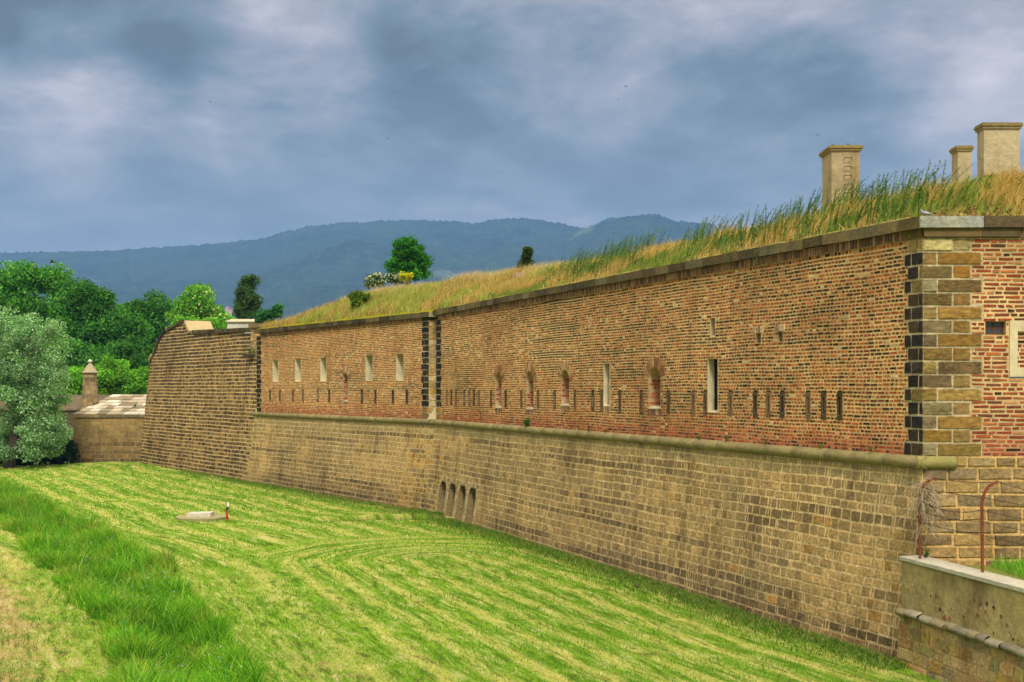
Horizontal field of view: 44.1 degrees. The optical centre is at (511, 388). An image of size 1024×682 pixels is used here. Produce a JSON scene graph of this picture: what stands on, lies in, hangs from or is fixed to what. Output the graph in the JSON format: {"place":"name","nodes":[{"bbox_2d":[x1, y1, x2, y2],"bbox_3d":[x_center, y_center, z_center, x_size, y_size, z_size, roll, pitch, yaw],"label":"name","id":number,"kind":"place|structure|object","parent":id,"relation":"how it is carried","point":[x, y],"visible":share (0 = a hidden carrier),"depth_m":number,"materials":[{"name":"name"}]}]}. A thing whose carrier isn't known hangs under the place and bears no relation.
{"place":"outdoors","nodes":[
{"label":"outdoors","id":0,"kind":"place"},
{"bbox_2d":[0,477,279,681],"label":"tall grass","id":1,"kind":"structure","parent":0,"point":[203,638],"depth_m":27.30,"materials":[{"name":"green plant"}]},
{"bbox_2d":[225,307,232,314],"bbox_3d":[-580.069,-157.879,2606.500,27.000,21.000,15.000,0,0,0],"label":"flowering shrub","id":2,"kind":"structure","parent":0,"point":[227,309],"depth_m":2600.00,"materials":[{"name":"plant"}]},
{"bbox_2d":[231,273,265,318],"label":"poplar tree","id":3,"kind":"object","parent":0,"point":[247,302],"visible":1,"depth_m":95.70,"materials":[{"name":"green plant"}]},
{"bbox_2d":[0,408,939,681],"bbox_3d":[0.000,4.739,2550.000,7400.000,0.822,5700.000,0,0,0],"label":"ground","id":4,"kind":"structure","parent":0,"point":[478,584],"depth_m":27.67,"materials":[{"name":"green plant"}]},
{"bbox_2d":[0,305,74,468],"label":"silver willow","id":5,"kind":"object","parent":4,"relation":"on","point":[29,393],"visible":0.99,"depth_m":75.34,"materials":[{"name":"green plant"}]},
{"bbox_2d":[0,259,76,362],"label":"broadleaf tree","id":6,"kind":"object","parent":4,"relation":"on","point":[19,281],"visible":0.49,"depth_m":116.68,"materials":[{"name":"green plant"}]},
{"bbox_2d":[0,438,80,465],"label":"dark undergrowth","id":7,"kind":"object","parent":4,"relation":"on","point":[69,453],"visible":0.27,"depth_m":79.09,"materials":[{"name":"green plant"}]},
{"bbox_2d":[57,365,86,394],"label":"light bush","id":8,"kind":"object","parent":4,"relation":"on","point":[76,386],"visible":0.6,"depth_m":91.34,"materials":[{"name":"green plant"}]},
{"bbox_2d":[0,359,146,462],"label":"stone wall","id":9,"kind":"structure","parent":4,"relation":"on","point":[107,428],"depth_m":80.97,"materials":[{"name":"stone"}]},
{"bbox_2d":[36,334,153,392],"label":"broadleaf tree","id":10,"kind":"object","parent":4,"relation":"on","point":[137,355],"visible":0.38,"depth_m":98.78,"materials":[{"name":"green plant"}]},
{"bbox_2d":[53,277,154,347],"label":"broadleaf tree","id":11,"kind":"object","parent":4,"relation":"on","point":[99,320],"visible":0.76,"depth_m":110.88,"materials":[{"name":"green plant"}]},
{"bbox_2d":[94,355,130,394],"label":"light bush","id":12,"kind":"object","parent":4,"relation":"on","point":[110,379],"visible":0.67,"depth_m":91.39,"materials":[{"name":"green plant"}]},
{"bbox_2d":[119,365,149,393],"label":"light bush","id":13,"kind":"object","parent":4,"relation":"on","point":[136,382],"visible":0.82,"depth_m":91.38,"materials":[{"name":"green plant"}]},
{"bbox_2d":[116,289,174,347],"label":"broadleaf tree","id":14,"kind":"object","parent":4,"relation":"on","point":[153,309],"visible":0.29,"depth_m":114.89,"materials":[{"name":"green plant"}]},
{"bbox_2d":[53,537,241,680],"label":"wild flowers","id":15,"kind":"object","parent":4,"relation":"on","point":[150,599],"visible":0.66,"depth_m":27.85,"materials":[{"name":"green plant"}]},
{"bbox_2d":[164,281,236,327],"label":"flowering tree","id":16,"kind":"object","parent":4,"relation":"on","point":[195,300],"visible":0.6,"depth_m":103.09,"materials":[{"name":"green plant"}]},
{"bbox_2d":[176,511,225,521],"bbox_3d":[-11.359,4.744,46.200,1.840,0.430,1.840,0,0,0],"label":"manhole","id":17,"kind":"object","parent":4,"relation":"on","point":[201,516],"visible":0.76,"depth_m":45.80,"materials":[{"name":"concrete"}]},
{"bbox_2d":[139,320,268,480],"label":"stone wall","id":18,"kind":"structure","parent":4,"relation":"on","point":[201,403],"depth_m":71.75,"materials":[{"name":"stone"}]},
{"bbox_2d":[170,315,226,328],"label":"green shrub","id":19,"kind":"object","parent":18,"relation":"on","point":[216,324],"visible":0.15,"depth_m":89.64,"materials":[{"name":"green plant"}]},
{"bbox_2d":[226,319,267,332],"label":"pale shed","id":20,"kind":"structure","parent":18,"relation":"on","point":[237,323],"depth_m":75.40,"materials":[{"name":"paint"}]},
{"bbox_2d":[245,345,256,353],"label":"wall plant","id":21,"kind":"object","parent":18,"relation":"on","point":[251,349],"depth_m":66.05,"materials":[{"name":"green plant"}]},
{"bbox_2d":[226,502,228,520],"bbox_3d":[-10.234,4.454,45.398,0.132,0.734,0.095,0,0,0],"label":"marker post","id":22,"kind":"object","parent":4,"relation":"on","point":[227,505],"visible":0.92,"depth_m":45.37,"materials":[{"name":"red paint"}]},
{"bbox_2d":[247,312,436,508],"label":"brick wall","id":23,"kind":"structure","parent":4,"relation":"on","point":[363,429],"depth_m":55.16,"materials":[{"name":"brick"}]},
{"bbox_2d":[260,304,462,328],"bbox_3d":[-6.905,-3.091,55.284,1.068,0.242,22.173,0,0,-31],"label":"yellow moss","id":24,"kind":"object","parent":23,"relation":"on","point":[378,315],"visible":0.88,"depth_m":54.35,"materials":[{"name":"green plant"}]},
{"bbox_2d":[164,469,909,674],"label":"wall foot grass","id":25,"kind":"structure","parent":4,"relation":"on","point":[755,620],"depth_m":29.68,"materials":[{"name":"green plant"}]},
{"bbox_2d":[424,216,927,657],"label":"brick wall","id":26,"kind":"structure","parent":4,"relation":"on","point":[793,524],"depth_m":28.65,"materials":[{"name":"brick"}]},
{"bbox_2d":[522,416,529,426],"bbox_3d":[0.464,1.040,39.858,0.272,0.446,0.306,0,0,0],"label":"wall plant","id":27,"kind":"object","parent":26,"relation":"on","point":[526,422],"depth_m":39.83,"materials":[{"name":"green plant"}]},
{"bbox_2d":[603,363,609,405],"bbox_3d":[2.667,-0.103,34.531,0.182,1.163,0.390,0,0,-21],"label":"window","id":28,"kind":"structure","parent":26,"relation":"in","point":[606,366],"depth_m":34.71,"materials":[{"name":"paint"}]},
{"bbox_2d":[457,217,909,305],"bbox_3d":[2.665,-3.068,34.674,0.334,0.186,25.433,0,0,-21],"label":"sedum","id":29,"kind":"object","parent":26,"relation":"on","point":[703,257],"visible":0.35,"depth_m":29.20,"materials":[{"name":"green plant"}]},
{"bbox_2d":[707,359,717,412],"bbox_3d":[4.714,-0.067,29.178,0.182,1.236,0.467,0,0,-21],"label":"window","id":30,"kind":"structure","parent":26,"relation":"in","point":[712,364],"depth_m":29.38,"materials":[{"name":"paint"}]},
{"bbox_2d":[752,247,769,278],"bbox_3d":[5.306,-2.696,26.993,0.214,0.685,0.493,0,0,-29],"label":"hanging plant","id":31,"kind":"object","parent":26,"relation":"hanging from","point":[756,258],"visible":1,"depth_m":27.07,"materials":[{"name":"green plant"}]},
{"bbox_2d":[920,209,932,214],"bbox_3d":[7.337,-3.104,22.343,0.244,0.127,0.073,0,0,10],"label":"pigeon","id":32,"kind":"object","parent":26,"relation":"on","point":[924,212],"visible":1,"depth_m":22.33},
{"bbox_2d":[894,555,1023,681],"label":"parapet wall","id":33,"kind":"structure","parent":4,"relation":"on","point":[959,602],"depth_m":20.13,"materials":[{"name":"concrete"}]},
{"bbox_2d":[918,477,935,558],"bbox_3d":[7.116,2.232,21.637,0.306,1.426,0.042,0,0,0],"label":"fence post","id":34,"kind":"object","parent":33,"relation":"on","point":[919,535],"visible":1,"depth_m":21.62,"materials":[{"name":"brown metal"}]},
{"bbox_2d":[898,476,949,551],"bbox_3d":[7.068,2.176,21.628,0.891,1.334,0.750,0,0,36],"label":"dry vine","id":35,"kind":"object","parent":34,"relation":"hanging from","point":[925,498],"visible":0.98,"depth_m":21.57,"materials":[{"name":"brown plant"}]},
{"bbox_2d":[923,487,1023,505],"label":"barbed wire","id":36,"kind":"object","parent":34,"relation":"attached to","point":[976,496],"visible":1,"depth_m":20.18,"materials":[{"name":"metal"}]},
{"bbox_2d":[921,547,932,557],"bbox_3d":[7.141,2.832,21.745,0.210,0.210,0.135,0,0,24],"label":"wall plant","id":37,"kind":"object","parent":33,"relation":"on","point":[925,554],"depth_m":21.74,"materials":[{"name":"green plant"}]},
{"bbox_2d":[980,481,998,572],"bbox_3d":[7.565,2.202,20.002,0.277,1.487,0.042,0,0,0],"label":"fence post","id":38,"kind":"object","parent":33,"relation":"on","point":[981,522],"visible":0.98,"depth_m":19.98,"materials":[{"name":"brown metal"}]},
{"bbox_2d":[920,510,1023,530],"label":"barbed wire","id":39,"kind":"object","parent":38,"relation":"attached to","point":[968,520],"visible":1,"depth_m":20.38,"materials":[{"name":"metal"}]},
{"bbox_2d":[921,522,1023,544],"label":"barbed wire","id":40,"kind":"object","parent":38,"relation":"attached to","point":[970,533],"visible":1,"depth_m":20.33,"materials":[{"name":"metal"}]},
{"bbox_2d":[923,501,1023,519],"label":"barbed wire","id":41,"kind":"object","parent":38,"relation":"attached to","point":[972,511],"visible":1,"depth_m":20.31,"materials":[{"name":"metal"}]},
{"bbox_2d":[936,478,1023,489],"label":"barbed wire","id":42,"kind":"object","parent":38,"relation":"attached to","point":[975,482],"visible":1,"depth_m":20.66,"materials":[{"name":"metal"}]},
{"bbox_2d":[914,216,1023,647],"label":"brick wall","id":43,"kind":"structure","parent":4,"relation":"on","point":[973,353],"depth_m":22.28,"materials":[{"name":"stone"}]},
{"bbox_2d":[985,321,1005,333],"bbox_3d":[8.539,-1.071,22.374,0.361,0.231,0.172,0,0,0],"label":"window","id":44,"kind":"structure","parent":43,"relation":"in","point":[991,327],"depth_m":22.41,"materials":[{"name":"glass"}]},
{"bbox_2d":[0,217,1023,393],"bbox_3d":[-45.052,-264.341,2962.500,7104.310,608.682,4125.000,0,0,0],"label":"hills","id":45,"kind":"structure","parent":0,"point":[301,270],"depth_m":3577.33,"materials":[{"name":"blue"}]},
{"bbox_2d":[0,0,1023,252],"label":"sky","id":46,"kind":"structure","parent":0,"point":[112,136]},
{"bbox_2d":[543,213,737,262],"bbox_3d":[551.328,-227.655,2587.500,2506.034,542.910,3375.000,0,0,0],"label":"hills","id":47,"kind":"structure","parent":0,"point":[604,232],"depth_m":3369.37,"materials":[{"name":"blue"}]},
{"bbox_2d":[303,187,1023,399],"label":"embankment","id":48,"kind":"structure","parent":0,"point":[942,214],"depth_m":23.38,"materials":[{"name":"soil"}]},
{"bbox_2d":[254,302,285,322],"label":"green shrub","id":49,"kind":"object","parent":48,"relation":"on","point":[273,313],"visible":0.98,"depth_m":71.78,"materials":[{"name":"green plant"}]},
{"bbox_2d":[347,290,372,309],"bbox_3d":[-6.878,-3.891,57.041,1.097,1.182,1.035,0,0,-39],"label":"green shrub","id":50,"kind":"object","parent":48,"relation":"on","point":[357,297],"visible":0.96,"depth_m":56.83,"materials":[{"name":"green plant"}]},
{"bbox_2d":[363,271,386,289],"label":"blossom shrub","id":51,"kind":"object","parent":48,"relation":"on","point":[377,279],"visible":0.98,"depth_m":65.81,"materials":[{"name":"white plant"}]},
{"bbox_2d":[300,281,449,318],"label":"weeds","id":52,"kind":"object","parent":48,"relation":"on","point":[393,299],"visible":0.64,"depth_m":54.49,"materials":[{"name":"green plant"}]},
{"bbox_2d":[385,271,404,284],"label":"blossom shrub","id":53,"kind":"object","parent":48,"relation":"on","point":[393,275],"visible":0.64,"depth_m":65.76,"materials":[{"name":"white plant"}]},
{"bbox_2d":[398,271,413,284],"bbox_3d":[-5.458,-5.271,64.985,0.842,1.546,0.741,0,0,0],"label":"broom bush","id":54,"kind":"object","parent":48,"relation":"on","point":[407,277],"visible":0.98,"depth_m":64.91,"materials":[{"name":"yellow plant"}]},
{"bbox_2d":[383,233,434,285],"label":"elm tree","id":55,"kind":"object","parent":48,"relation":"on","point":[416,261],"visible":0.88,"depth_m":73.66,"materials":[{"name":"green plant"}]},
{"bbox_2d":[260,254,623,328],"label":"feather grass","id":56,"kind":"structure","parent":48,"relation":"on","point":[403,301],"depth_m":53.18,"materials":[{"name":"yellow plant"}]},
{"bbox_2d":[512,272,524,277],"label":"stone block","id":57,"kind":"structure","parent":56,"relation":"on","point":[517,273],"depth_m":46.85,"materials":[{"name":"stone"}]},
{"bbox_2d":[516,246,534,268],"bbox_3d":[0.586,-4.946,52.033,0.806,1.893,0.729,0,0,0],"label":"conifer","id":58,"kind":"object","parent":48,"relation":"on","point":[527,254],"visible":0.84,"depth_m":51.89,"materials":[{"name":"green plant"}]},
{"bbox_2d":[437,170,1023,308],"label":"dry grass","id":59,"kind":"structure","parent":48,"relation":"on","point":[672,253],"depth_m":27.49,"materials":[{"name":"green plant"}]},
{"bbox_2d":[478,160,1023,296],"bbox_3d":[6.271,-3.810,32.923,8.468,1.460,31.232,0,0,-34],"label":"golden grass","id":60,"kind":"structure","parent":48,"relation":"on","point":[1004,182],"depth_m":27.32,"materials":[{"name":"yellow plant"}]},
{"bbox_2d":[533,159,975,288],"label":"tall weeds","id":61,"kind":"object","parent":48,"relation":"on","point":[620,252],"visible":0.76,"depth_m":28.89,"materials":[{"name":"green plant"}]},
{"bbox_2d":[819,143,863,208],"bbox_3d":[11.365,-6.889,43.630,1.164,2.979,1.540,0,0,0],"label":"chimney","id":62,"kind":"object","parent":48,"relation":"on","point":[840,166],"visible":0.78,"depth_m":43.00,"materials":[{"name":"stone"}]},
{"bbox_2d":[694,203,1022,259],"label":"earth clods","id":63,"kind":"object","parent":48,"relation":"on","point":[958,214],"visible":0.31,"depth_m":23.17,"materials":[{"name":"brown soil"}]},
{"bbox_2d":[949,145,973,186],"bbox_3d":[12.904,-6.186,36.250,0.505,1.472,0.620,0,0,0],"label":"chimney","id":64,"kind":"object","parent":48,"relation":"on","point":[961,155],"visible":0.69,"depth_m":36.00,"materials":[{"name":"beige stone"}]},
{"bbox_2d":[949,173,1023,206],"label":"weeds","id":65,"kind":"object","parent":48,"relation":"on","point":[988,185],"visible":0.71,"depth_m":23.89,"materials":[{"name":"green plant"}]},
{"bbox_2d":[974,122,1022,181],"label":"chimney","id":66,"kind":"object","parent":48,"relation":"on","point":[998,144],"visible":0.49,"depth_m":38.00,"materials":[{"name":"stone"}]},
{"bbox_2d":[964,565,1023,579],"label":"earth bank","id":67,"kind":"structure","parent":0,"point":[989,568],"depth_m":21.50,"materials":[{"name":"green plant"}]},
{"bbox_2d":[991,554,1023,578],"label":"bank grass","id":68,"kind":"structure","parent":67,"relation":"on","point":[1018,567],"depth_m":21.52,"materials":[{"name":"green plant"}]}
]}

